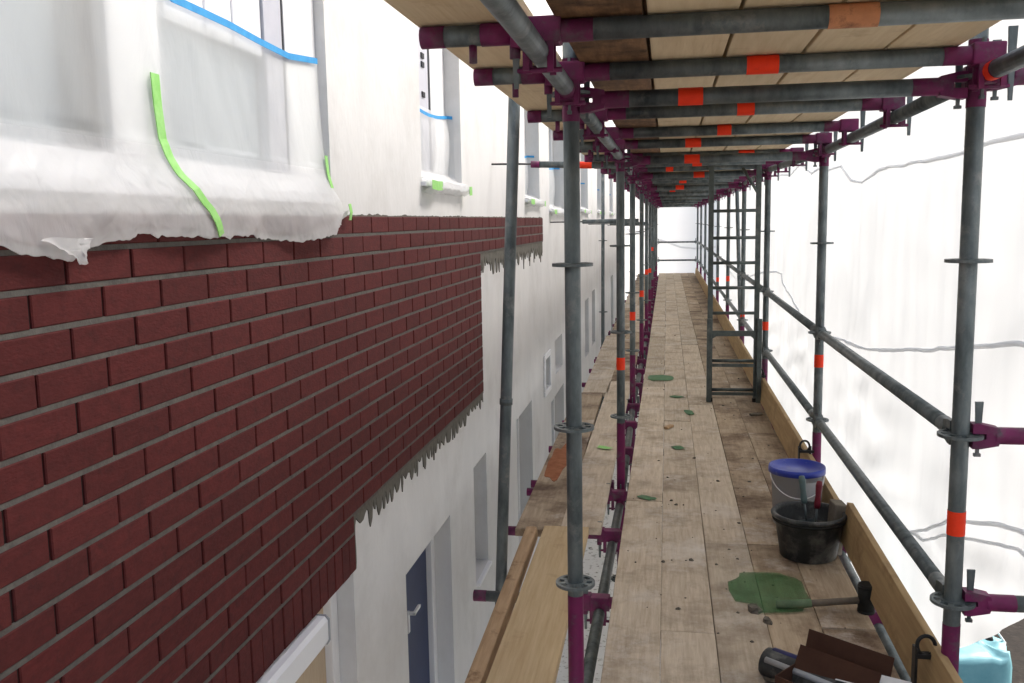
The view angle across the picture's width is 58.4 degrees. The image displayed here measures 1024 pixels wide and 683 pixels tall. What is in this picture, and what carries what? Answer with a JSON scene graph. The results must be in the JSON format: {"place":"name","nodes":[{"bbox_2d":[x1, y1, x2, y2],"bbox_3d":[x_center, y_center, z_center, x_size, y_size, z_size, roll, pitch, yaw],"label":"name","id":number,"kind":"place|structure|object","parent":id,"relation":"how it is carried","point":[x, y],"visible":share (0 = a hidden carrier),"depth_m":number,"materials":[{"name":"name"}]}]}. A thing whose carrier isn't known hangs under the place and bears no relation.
{"place":"outdoors","nodes":[
{"label":"outdoors","id":0,"kind":"place"},
{"bbox_2d":[0,0,616,682],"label":"rendered house","id":1,"kind":"structure","parent":0,"point":[244,460],"depth_m":3.38,"materials":[{"name":"white paint"}]},
{"bbox_2d":[0,0,352,264],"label":"masking film","id":2,"kind":"object","parent":1,"relation":"attached to","point":[122,120],"visible":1,"depth_m":2.35,"materials":[{"name":"plastic"}]},
{"bbox_2d":[186,0,314,57],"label":"window","id":3,"kind":"structure","parent":1,"relation":"in","point":[288,25],"depth_m":3.18,"materials":[{"name":"white glass"}]},
{"bbox_2d":[256,591,340,682],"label":"window","id":4,"kind":"structure","parent":1,"relation":"in","point":[313,656],"depth_m":3.41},
{"bbox_2d":[406,537,437,682],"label":"door","id":5,"kind":"structure","parent":1,"relation":"in","point":[420,579],"depth_m":5.53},
{"bbox_2d":[417,26,444,186],"bbox_3d":[-0.479,-1.458,5.370,0.190,1.116,1.027,0,8,10],"label":"window","id":6,"kind":"structure","parent":1,"relation":"in","point":[430,61],"depth_m":5.49,"materials":[{"name":"white glass"}]},
{"bbox_2d":[420,106,471,196],"bbox_3d":[-0.419,-1.122,5.410,0.156,0.519,1.057,0,8,10],"label":"masking film","id":7,"kind":"object","parent":1,"relation":"on","point":[437,150],"visible":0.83,"depth_m":5.54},
{"bbox_2d":[524,156,545,206],"bbox_3d":[0.171,-1.596,9.021,0.197,0.536,1.070,0,8,10],"label":"masking film","id":8,"kind":"object","parent":1,"relation":"on","point":[530,185],"visible":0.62,"depth_m":9.47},
{"bbox_2d":[549,168,563,215],"bbox_3d":[0.509,-1.824,11.030,0.200,0.615,1.570,0,8,10],"label":"masking film","id":9,"kind":"object","parent":1,"relation":"on","point":[554,190],"visible":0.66,"depth_m":11.61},
{"bbox_2d":[491,161,632,168],"bbox_3d":[0.366,-1.312,6.821,1.061,0.079,0.051,0,8,10],"label":"wall tie","id":10,"kind":"object","parent":1,"relation":"attached to","point":[560,164],"depth_m":6.80,"materials":[{"name":"metal"}]},
{"bbox_2d":[625,149,716,312],"bbox_3d":[4.697,-3.792,27.092,2.780,7.200,0.124,0,8,10],"label":"end sheeting","id":11,"kind":"object","parent":1,"relation":"attached to","point":[676,224],"visible":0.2,"depth_m":27.20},
{"bbox_2d":[596,410,1023,682],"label":"ground","id":12,"kind":"structure","parent":0,"point":[1012,635],"depth_m":7.96,"materials":[{"name":"soil"}]},
{"bbox_2d":[556,353,664,682],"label":"ground sheet","id":13,"kind":"object","parent":12,"relation":"on","point":[593,562],"visible":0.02,"depth_m":9.56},
{"bbox_2d":[495,97,519,603],"bbox_3d":[-0.034,0.572,3.970,0.293,5.302,0.056,0,8,10],"label":"leaning tube","id":14,"kind":"object","parent":13,"relation":"on","point":[506,401],"visible":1,"depth_m":3.87,"materials":[{"name":"metal"}]},
{"bbox_2d":[552,42,594,682],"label":"scaffold post","id":15,"kind":"object","parent":13,"relation":"on","point":[574,582],"visible":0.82,"depth_m":2.79,"materials":[{"name":"metal"}]},
{"bbox_2d":[473,66,553,97],"bbox_3d":[0.011,-0.747,2.619,0.240,0.094,0.052,0,8,10],"label":"bracket tube","id":16,"kind":"object","parent":15,"relation":"attached to","point":[491,76],"visible":0.62,"depth_m":2.61,"materials":[{"name":"metal"}]},
{"bbox_2d":[480,0,574,113],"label":"ledger tube","id":17,"kind":"object","parent":15,"relation":"attached to","point":[513,20],"visible":0.9,"depth_m":1.78,"materials":[{"name":"metal"}]},
{"bbox_2d":[513,0,1023,88],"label":"transom","id":18,"kind":"object","parent":17,"relation":"attached to","point":[553,31],"visible":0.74,"depth_m":1.92,"materials":[{"name":"metal"}]},
{"bbox_2d":[384,0,532,27],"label":"roof board","id":19,"kind":"object","parent":18,"relation":"on","point":[424,13],"visible":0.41,"depth_m":1.93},
{"bbox_2d":[419,22,521,63],"bbox_3d":[-0.086,-0.670,2.047,0.240,0.094,0.052,0,8,10],"label":"bracket tube","id":20,"kind":"object","parent":18,"relation":"attached to","point":[472,37],"visible":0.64,"depth_m":2.03,"materials":[{"name":"metal"}]},
{"bbox_2d":[546,0,657,139],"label":"roof board","id":21,"kind":"object","parent":18,"relation":"on","point":[618,50],"visible":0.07,"depth_m":2.35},
{"bbox_2d":[646,0,741,88],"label":"roof board","id":22,"kind":"object","parent":18,"relation":"on","point":[688,47],"visible":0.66,"depth_m":2.32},
{"bbox_2d":[702,0,842,123],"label":"roof board","id":23,"kind":"object","parent":18,"relation":"on","point":[768,43],"visible":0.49,"depth_m":2.37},
{"bbox_2d":[734,0,911,136],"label":"roof board","id":24,"kind":"object","parent":18,"relation":"on","point":[852,39],"visible":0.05,"depth_m":2.40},
{"bbox_2d":[844,20,1000,80],"bbox_3d":[1.010,-0.737,1.956,0.186,0.039,2.144,0,8,10],"label":"roof board","id":25,"kind":"object","parent":18,"relation":"on","point":[933,35],"visible":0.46,"depth_m":2.32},
{"bbox_2d":[580,99,623,167],"bbox_3d":[0.394,-0.905,3.944,0.051,0.160,2.514,0,7,10],"label":"ledger tube","id":26,"kind":"object","parent":15,"relation":"attached to","point":[594,125],"visible":0.44,"depth_m":3.86,"materials":[{"name":"metal"}]},
{"bbox_2d":[606,131,837,166],"bbox_3d":[1.133,-1.068,5.016,1.245,0.190,0.058,0,8,10],"label":"transom","id":27,"kind":"object","parent":26,"relation":"attached to","point":[819,139],"visible":0.81,"depth_m":4.99,"materials":[{"name":"metal"}]},
{"bbox_2d":[657,85,712,152],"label":"roof board","id":28,"kind":"object","parent":27,"relation":"on","point":[681,121],"visible":0.15,"depth_m":4.29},
{"bbox_2d":[584,484,623,682],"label":"ledger tube","id":29,"kind":"object","parent":15,"relation":"attached to","point":[592,648],"visible":0.88,"depth_m":3.80,"materials":[{"name":"metal"}]},
{"bbox_2d":[598,521,850,560],"bbox_3d":[1.054,1.019,4.596,1.245,0.190,0.058,0,8,10],"label":"transom","id":30,"kind":"object","parent":29,"relation":"attached to","point":[613,534],"visible":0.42,"depth_m":4.66,"materials":[{"name":"metal"}]},
{"bbox_2d":[600,501,661,682],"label":"deck board","id":31,"kind":"object","parent":30,"relation":"on","point":[632,652],"visible":1,"depth_m":3.67,"materials":[{"name":"wood"}]},
{"bbox_2d":[661,421,714,633],"bbox_3d":[0.957,0.865,5.196,0.199,0.040,3.642,0,8,10],"label":"deck board","id":32,"kind":"object","parent":30,"relation":"on","point":[681,578],"visible":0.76,"depth_m":4.33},
{"bbox_2d":[689,405,746,544],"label":"deck board","id":33,"kind":"object","parent":30,"relation":"on","point":[712,468],"visible":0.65,"depth_m":5.30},
{"bbox_2d":[712,398,778,545],"bbox_3d":[1.507,0.739,6.074,0.195,0.040,3.612,0,8,10],"label":"deck board","id":34,"kind":"object","parent":30,"relation":"on","point":[754,504],"visible":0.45,"depth_m":5.42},
{"bbox_2d":[748,433,875,630],"bbox_3d":[1.520,0.880,4.975,0.194,0.040,3.192,0,8,10],"label":"deck board","id":35,"kind":"object","parent":30,"relation":"on","point":[829,580],"visible":0.55,"depth_m":3.84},
{"bbox_2d":[768,458,825,523],"bbox_3d":[1.425,0.765,4.587,0.275,0.297,0.275,0,8,10],"label":"lidded bucket","id":36,"kind":"object","parent":35,"relation":"on","point":[785,473],"visible":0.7,"depth_m":4.51,"materials":[{"name":"white plastic"}]},
{"bbox_2d":[771,501,846,563],"bbox_3d":[1.343,0.869,4.144,0.335,0.208,0.329,0,8,10],"label":"mortar tub","id":37,"kind":"object","parent":35,"relation":"on","point":[817,542],"visible":0.94,"depth_m":4.04,"materials":[{"name":"black plastic"}]},
{"bbox_2d":[776,581,874,615],"bbox_3d":[1.221,0.994,3.564,0.371,0.115,0.066,0,8,8],"label":"rubber mallet","id":38,"kind":"object","parent":35,"relation":"on","point":[862,600],"visible":0.9,"depth_m":3.55,"materials":[{"name":"rubber"}]},
{"bbox_2d":[583,590,882,628],"bbox_3d":[0.915,1.128,3.775,1.245,0.190,0.058,0,8,10],"label":"transom","id":39,"kind":"object","parent":29,"relation":"attached to","point":[603,601],"visible":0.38,"depth_m":3.84,"materials":[{"name":"metal"}]},
{"bbox_2d":[473,590,591,614],"bbox_3d":[0.086,1.110,3.913,0.506,0.094,0.052,0,8,10],"label":"bracket tube","id":40,"kind":"object","parent":39,"relation":"attached to","point":[485,596],"visible":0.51,"depth_m":3.92,"materials":[{"name":"metal"}]},
{"bbox_2d":[705,543,773,682],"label":"deck board","id":41,"kind":"object","parent":39,"relation":"on","point":[739,653],"visible":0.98,"depth_m":3.47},
{"bbox_2d":[748,545,822,654],"bbox_3d":[0.920,1.204,2.603,0.194,0.040,3.472,0,8,10],"label":"deck board","id":42,"kind":"object","parent":39,"relation":"on","point":[788,631],"visible":0.33,"depth_m":3.53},
{"bbox_2d":[728,572,809,612],"bbox_3d":[1.051,1.024,3.750,0.319,0.006,0.419,-1,7,4],"label":"film scrap","id":43,"kind":"object","parent":42,"relation":"on","point":[764,591],"visible":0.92,"depth_m":3.76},
{"bbox_2d":[758,647,844,682],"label":"sealant gun","id":44,"kind":"object","parent":42,"relation":"on","point":[773,662],"visible":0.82,"depth_m":2.99,"materials":[{"name":"black plastic"}]},
{"bbox_2d":[580,65,968,121],"bbox_3d":[0.723,-0.723,2.598,1.059,0.160,0.051,0,8,10],"label":"transom","id":45,"kind":"object","parent":15,"relation":"attached to","point":[942,86],"visible":0.96,"depth_m":2.58,"materials":[{"name":"metal"}]},
{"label":"transom","id":46,"kind":"object","parent":15,"relation":"attached to","visible":0},
{"bbox_2d":[486,526,588,682],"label":"plank","id":47,"kind":"object","parent":46,"relation":"on","point":[530,649],"visible":1,"depth_m":3.43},
{"bbox_2d":[465,526,537,682],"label":"batten","id":48,"kind":"object","parent":47,"relation":"on","point":[485,656],"visible":1,"depth_m":3.56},
{"bbox_2d":[660,631,719,682],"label":"deck board","id":49,"kind":"object","parent":46,"relation":"on","point":[688,657],"visible":1,"depth_m":3.20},
{"bbox_2d":[822,629,899,678],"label":"deck board","id":50,"kind":"object","parent":46,"relation":"on","point":[870,640],"visible":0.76,"depth_m":3.33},
{"bbox_2d":[775,629,911,682],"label":"cardboard box","id":51,"kind":"object","parent":50,"relation":"on","point":[825,655],"visible":1,"depth_m":2.89,"materials":[{"name":"cardboard"}]},
{"bbox_2d":[598,173,607,399],"bbox_3d":[1.284,-0.617,12.897,0.124,5.300,0.124,0,8,10],"label":"upright tube","id":52,"kind":"object","parent":13,"relation":"on","point":[602,311],"visible":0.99,"depth_m":12.81,"materials":[{"name":"metal"}]},
{"bbox_2d":[609,150,630,581],"bbox_3d":[0.632,-0.113,5.324,0.150,6.284,0.150,0,8,10],"label":"scaffold post","id":53,"kind":"object","parent":13,"relation":"on","point":[620,416],"visible":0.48,"depth_m":5.31,"materials":[{"name":"metal"}]},
{"bbox_2d":[625,397,634,488],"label":"ledger tube","id":54,"kind":"object","parent":53,"relation":"attached to","point":[628,438],"visible":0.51,"depth_m":6.79,"materials":[{"name":"metal"}]},
{"bbox_2d":[616,441,663,464],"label":"transom","id":55,"kind":"object","parent":54,"relation":"attached to","point":[629,450],"visible":0.15,"depth_m":6.34,"materials":[{"name":"metal"}]},
{"bbox_2d":[626,387,663,501],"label":"deck board","id":56,"kind":"object","parent":55,"relation":"on","point":[646,475],"visible":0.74,"depth_m":6.10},
{"bbox_2d":[625,144,818,171],"bbox_3d":[1.164,-1.042,5.110,1.056,0.160,0.051,0,8,10],"label":"transom","id":57,"kind":"object","parent":53,"relation":"attached to","point":[807,155],"visible":0.95,"depth_m":5.09,"materials":[{"name":"metal"}]},
{"bbox_2d":[625,173,639,472],"bbox_3d":[1.032,-0.462,7.839,0.150,6.312,0.150,0,8,10],"label":"scaffold post","id":58,"kind":"object","parent":13,"relation":"on","point":[632,350],"visible":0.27,"depth_m":7.83,"materials":[{"name":"metal"}]},
{"bbox_2d":[599,402,629,412],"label":"bracket tube","id":59,"kind":"object","parent":58,"relation":"attached to","point":[627,409],"visible":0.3,"depth_m":7.86,"materials":[{"name":"metal"}]},
{"bbox_2d":[515,392,602,536],"bbox_3d":[0.415,0.719,6.409,0.232,0.039,3.712,0,8,9],"label":"plank","id":60,"kind":"object","parent":59,"relation":"on","point":[546,504],"visible":0.56,"depth_m":5.19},
{"bbox_2d":[544,444,566,481],"bbox_3d":[0.309,0.765,5.912,0.138,0.002,0.993,0,8,10],"label":"stain","id":61,"kind":"object","parent":60,"relation":"on","point":[557,464],"visible":0.69,"depth_m":5.80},
{"bbox_2d":[562,381,629,534],"bbox_3d":[0.692,0.677,6.694,0.207,0.039,4.252,0,8,9],"label":"plank","id":62,"kind":"object","parent":59,"relation":"on","point":[598,465],"visible":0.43,"depth_m":5.80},
{"bbox_2d":[637,170,764,183],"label":"transom","id":63,"kind":"object","parent":58,"relation":"attached to","point":[699,174],"visible":0.8,"depth_m":7.62,"materials":[{"name":"metal"}]},
{"bbox_2d":[636,186,646,402],"bbox_3d":[1.466,-0.792,10.351,0.150,6.300,0.150,0,8,10],"label":"scaffold post","id":64,"kind":"object","parent":13,"relation":"on","point":[641,276],"visible":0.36,"depth_m":10.34,"materials":[{"name":"metal"}]},
{"bbox_2d":[644,182,741,193],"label":"transom","id":65,"kind":"object","parent":64,"relation":"attached to","point":[683,187],"visible":0.98,"depth_m":10.12,"materials":[{"name":"metal"}]},
{"bbox_2d":[644,192,650,359],"bbox_3d":[1.891,-1.127,12.863,0.150,6.300,0.150,0,8,10],"label":"scaffold post","id":66,"kind":"object","parent":13,"relation":"on","point":[646,264],"visible":0.3,"depth_m":12.85,"materials":[{"name":"metal"}]},
{"bbox_2d":[737,183,749,343],"bbox_3d":[2.567,-0.787,10.165,0.150,6.300,0.150,0,8,10],"label":"scaffold post","id":67,"kind":"object","parent":12,"relation":"on","point":[743,258],"visible":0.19,"depth_m":10.12,"materials":[{"name":"metal"}]},
{"bbox_2d":[728,324,761,386],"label":"toe board","id":68,"kind":"object","parent":67,"relation":"attached to","point":[739,348],"visible":0.5,"depth_m":9.73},
{"bbox_2d":[760,169,774,381],"bbox_3d":[2.126,-0.461,7.654,0.150,6.318,0.150,0,8,10],"label":"scaffold post","id":69,"kind":"object","parent":12,"relation":"on","point":[765,321],"visible":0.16,"depth_m":7.61,"materials":[{"name":"metal"}]},
{"bbox_2d":[764,280,814,337],"bbox_3d":[1.928,-0.253,6.401,0.051,0.160,2.514,0,8,9],"label":"guard rail","id":70,"kind":"object","parent":69,"relation":"attached to","point":[806,322],"visible":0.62,"depth_m":6.16,"materials":[{"name":"metal"}]},
{"bbox_2d":[760,374,839,503],"bbox_3d":[1.841,0.609,6.148,0.028,0.185,3.630,7,9,9],"label":"toe board","id":71,"kind":"object","parent":69,"relation":"attached to","point":[788,435],"visible":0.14,"depth_m":6.11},
{"bbox_2d":[806,132,833,462],"bbox_3d":[1.729,-0.108,5.139,0.150,6.284,0.150,0,8,10],"label":"scaffold post","id":72,"kind":"object","parent":12,"relation":"on","point":[821,242],"visible":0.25,"depth_m":5.10,"materials":[{"name":"metal"}]},
{"bbox_2d":[763,340,812,424],"bbox_3d":[1.937,0.243,6.465,0.051,0.160,2.514,0,8,9],"label":"guard rail","id":73,"kind":"object","parent":72,"relation":"attached to","point":[798,394],"visible":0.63,"depth_m":6.21,"materials":[{"name":"metal"}]},
{"bbox_2d":[766,154,818,173],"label":"ledger tube","id":74,"kind":"object","parent":72,"relation":"attached to","point":[780,165],"visible":0.47,"depth_m":6.55,"materials":[{"name":"metal"}]},
{"bbox_2d":[626,164,778,183],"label":"transom","id":75,"kind":"object","parent":74,"relation":"attached to","point":[694,168],"visible":0.59,"depth_m":7.51,"materials":[{"name":"metal"}]},
{"bbox_2d":[625,161,790,176],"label":"transom","id":76,"kind":"object","parent":74,"relation":"attached to","point":[716,164],"visible":0.39,"depth_m":6.82,"materials":[{"name":"metal"}]},
{"bbox_2d":[625,144,808,170],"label":"transom","id":77,"kind":"object","parent":74,"relation":"attached to","point":[793,164],"visible":0.4,"depth_m":5.98,"materials":[{"name":"metal"}]},
{"bbox_2d":[929,28,992,672],"bbox_3d":[1.290,0.220,2.628,0.150,6.300,0.150,0,8,10],"label":"scaffold post","id":78,"kind":"object","parent":12,"relation":"on","point":[951,602],"visible":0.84,"depth_m":2.59,"materials":[{"name":"metal"}]},
{"bbox_2d":[838,550,910,681],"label":"ledger tube","id":79,"kind":"object","parent":78,"relation":"attached to","point":[885,639],"visible":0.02,"depth_m":3.54,"materials":[{"name":"metal"}]},
{"bbox_2d":[814,404,944,593],"bbox_3d":[1.519,0.587,3.953,0.051,0.160,2.514,0,7,10],"label":"guard rail","id":80,"kind":"object","parent":78,"relation":"attached to","point":[929,569],"visible":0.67,"depth_m":3.47,"materials":[{"name":"metal"}]},
{"bbox_2d":[816,316,951,444],"bbox_3d":[1.510,0.091,3.889,0.051,0.160,2.514,0,7,10],"label":"guard rail","id":81,"kind":"object","parent":78,"relation":"attached to","point":[933,415],"visible":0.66,"depth_m":3.39,"materials":[{"name":"metal"}]},
{"bbox_2d":[821,66,966,161],"bbox_3d":[1.492,-0.900,3.759,0.051,0.160,2.514,0,7,10],"label":"ledger tube","id":82,"kind":"object","parent":78,"relation":"attached to","point":[914,107],"visible":0.53,"depth_m":3.37,"materials":[{"name":"metal"}]},
{"bbox_2d":[596,111,865,158],"bbox_3d":[1.018,-0.977,4.335,1.245,0.190,0.058,0,8,10],"label":"transom","id":83,"kind":"object","parent":82,"relation":"attached to","point":[843,126],"visible":0.77,"depth_m":4.30,"materials":[{"name":"metal"}]},
{"bbox_2d":[580,97,912,145],"bbox_3d":[0.879,-0.868,3.514,1.245,0.190,0.058,0,8,10],"label":"transom","id":84,"kind":"object","parent":82,"relation":"attached to","point":[887,106],"visible":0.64,"depth_m":3.48,"materials":[{"name":"metal"}]},
{"bbox_2d":[527,110,584,130],"bbox_3d":[0.182,-0.882,3.630,0.240,0.094,0.052,0,8,10],"label":"bracket tube","id":85,"kind":"object","parent":84,"relation":"attached to","point":[536,116],"visible":0.49,"depth_m":3.62,"materials":[{"name":"metal"}]},
{"bbox_2d":[755,79,893,149],"bbox_3d":[1.501,-1.126,4.864,0.186,0.039,3.794,0,8,10],"label":"roof board","id":86,"kind":"object","parent":84,"relation":"on","point":[816,117],"visible":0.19,"depth_m":4.19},
{"bbox_2d":[841,502,962,682],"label":"toe board","id":87,"kind":"object","parent":78,"relation":"attached to","point":[904,622],"visible":0.96,"depth_m":3.21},
{"bbox_2d":[911,634,936,682],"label":"toe board clamp","id":88,"kind":"object","parent":78,"relation":"attached to","point":[917,653],"visible":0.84,"depth_m":2.77,"materials":[{"name":"black metal"}]},
{"bbox_2d":[961,569,1023,622],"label":"outrigger tube","id":89,"kind":"object","parent":78,"relation":"attached to","point":[986,602],"visible":0.94,"depth_m":2.67,"materials":[{"name":"metal"}]},
{"bbox_2d":[969,401,1023,456],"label":"outrigger tube","id":90,"kind":"object","parent":78,"relation":"attached to","point":[995,436],"visible":0.94,"depth_m":2.60,"materials":[{"name":"metal"}]},
{"bbox_2d":[972,36,1023,98],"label":"ledger tube","id":91,"kind":"object","parent":78,"relation":"attached to","point":[994,70],"visible":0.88,"depth_m":2.28,"materials":[{"name":"metal"}]},
{"bbox_2d":[547,25,1018,117],"bbox_3d":[0.708,-0.733,2.503,1.245,0.190,0.058,0,8,10],"label":"transom","id":92,"kind":"object","parent":91,"relation":"attached to","point":[976,55],"visible":0.82,"depth_m":2.47,"materials":[{"name":"metal"}]},
{"bbox_2d":[446,46,605,141],"bbox_3d":[0.234,-0.987,3.972,0.248,0.039,3.694,0,8,10],"label":"roof board","id":93,"kind":"object","parent":92,"relation":"on","point":[532,97],"visible":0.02,"depth_m":2.63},
{"bbox_2d":[958,633,1011,682],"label":"wrapped stack","id":94,"kind":"object","parent":12,"relation":"on","point":[987,660],"visible":0.09,"depth_m":5.47,"materials":[{"name":"blue plastic"}]},
{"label":"scaffold post","id":95,"kind":"object","parent":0,"visible":0},
{"bbox_2d":[719,19,1023,647],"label":"scaffold sheeting","id":96,"kind":"object","parent":95,"relation":"hanging from","point":[893,222],"visible":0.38,"depth_m":5.77,"materials":[{"name":"plastic"}]},
{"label":"ledger tube","id":97,"kind":"object","parent":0,"visible":0},
{"bbox_2d":[636,356,646,368],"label":"transom","id":98,"kind":"object","parent":97,"relation":"attached to","point":[643,361],"visible":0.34,"depth_m":10.36,"materials":[{"name":"metal"}]},
{"bbox_2d":[643,337,664,386],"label":"deck board","id":99,"kind":"object","parent":98,"relation":"on","point":[655,357],"visible":0.73,"depth_m":9.93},
{"bbox_2d":[719,356,774,432],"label":"deck board","id":100,"kind":"object","parent":98,"relation":"on","point":[746,405],"visible":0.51,"depth_m":7.55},
{"bbox_2d":[706,164,761,402],"bbox_3d":[1.836,-0.471,7.539,0.444,1.972,0.070,0,8,10],"label":"access ladder","id":101,"kind":"object","parent":100,"relation":"on","point":[756,365],"visible":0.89,"depth_m":7.55,"materials":[{"name":"metal"}]},
{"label":"bracket tube","id":102,"kind":"object","parent":98,"relation":"attached to","visible":0},
{"bbox_2d":[583,336,616,396],"bbox_3d":[1.062,0.209,10.231,0.232,0.039,4.092,0,8,9],"label":"plank","id":103,"kind":"object","parent":102,"relation":"on","point":[600,376],"visible":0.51,"depth_m":9.53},
{"bbox_2d":[635,382,752,394],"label":"transom","id":104,"kind":"object","parent":97,"relation":"attached to","point":[639,385],"visible":0.2,"depth_m":8.86,"materials":[{"name":"metal"}]},
{"bbox_2d":[664,353,689,421],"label":"deck board","id":105,"kind":"object","parent":104,"relation":"on","point":[674,408],"visible":0.76,"depth_m":8.21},
{"bbox_2d":[682,345,711,405],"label":"deck board","id":106,"kind":"object","parent":104,"relation":"on","point":[695,377],"visible":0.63,"depth_m":8.95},
{"bbox_2d":[697,338,733,397],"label":"deck board","id":107,"kind":"object","parent":104,"relation":"on","point":[719,379],"visible":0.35,"depth_m":9.25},
{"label":"ledger tube","id":108,"kind":"object","parent":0,"visible":0},
{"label":"transom","id":109,"kind":"object","parent":108,"relation":"attached to","visible":0},
{"bbox_2d":[735,190,740,336],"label":"brace tube","id":110,"kind":"object","parent":109,"relation":"attached to","point":[738,240],"visible":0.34,"depth_m":11.48,"materials":[{"name":"metal"}]},
{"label":"ledger tube","id":111,"kind":"object","parent":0,"visible":0},
{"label":"transom","id":112,"kind":"object","parent":111,"relation":"attached to","visible":0},
{"bbox_2d":[665,318,681,352],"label":"deck board","id":113,"kind":"object","parent":112,"relation":"on","point":[672,341],"visible":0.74,"depth_m":11.98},
{"bbox_2d":[678,313,697,344],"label":"deck board","id":114,"kind":"object","parent":112,"relation":"on","point":[687,333],"visible":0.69,"depth_m":12.61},
{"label":"transom","id":115,"kind":"object","parent":111,"relation":"attached to","visible":0},
{"bbox_2d":[705,319,735,355],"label":"deck board","id":116,"kind":"object","parent":115,"relation":"on","point":[723,346],"visible":0.53,"depth_m":11.24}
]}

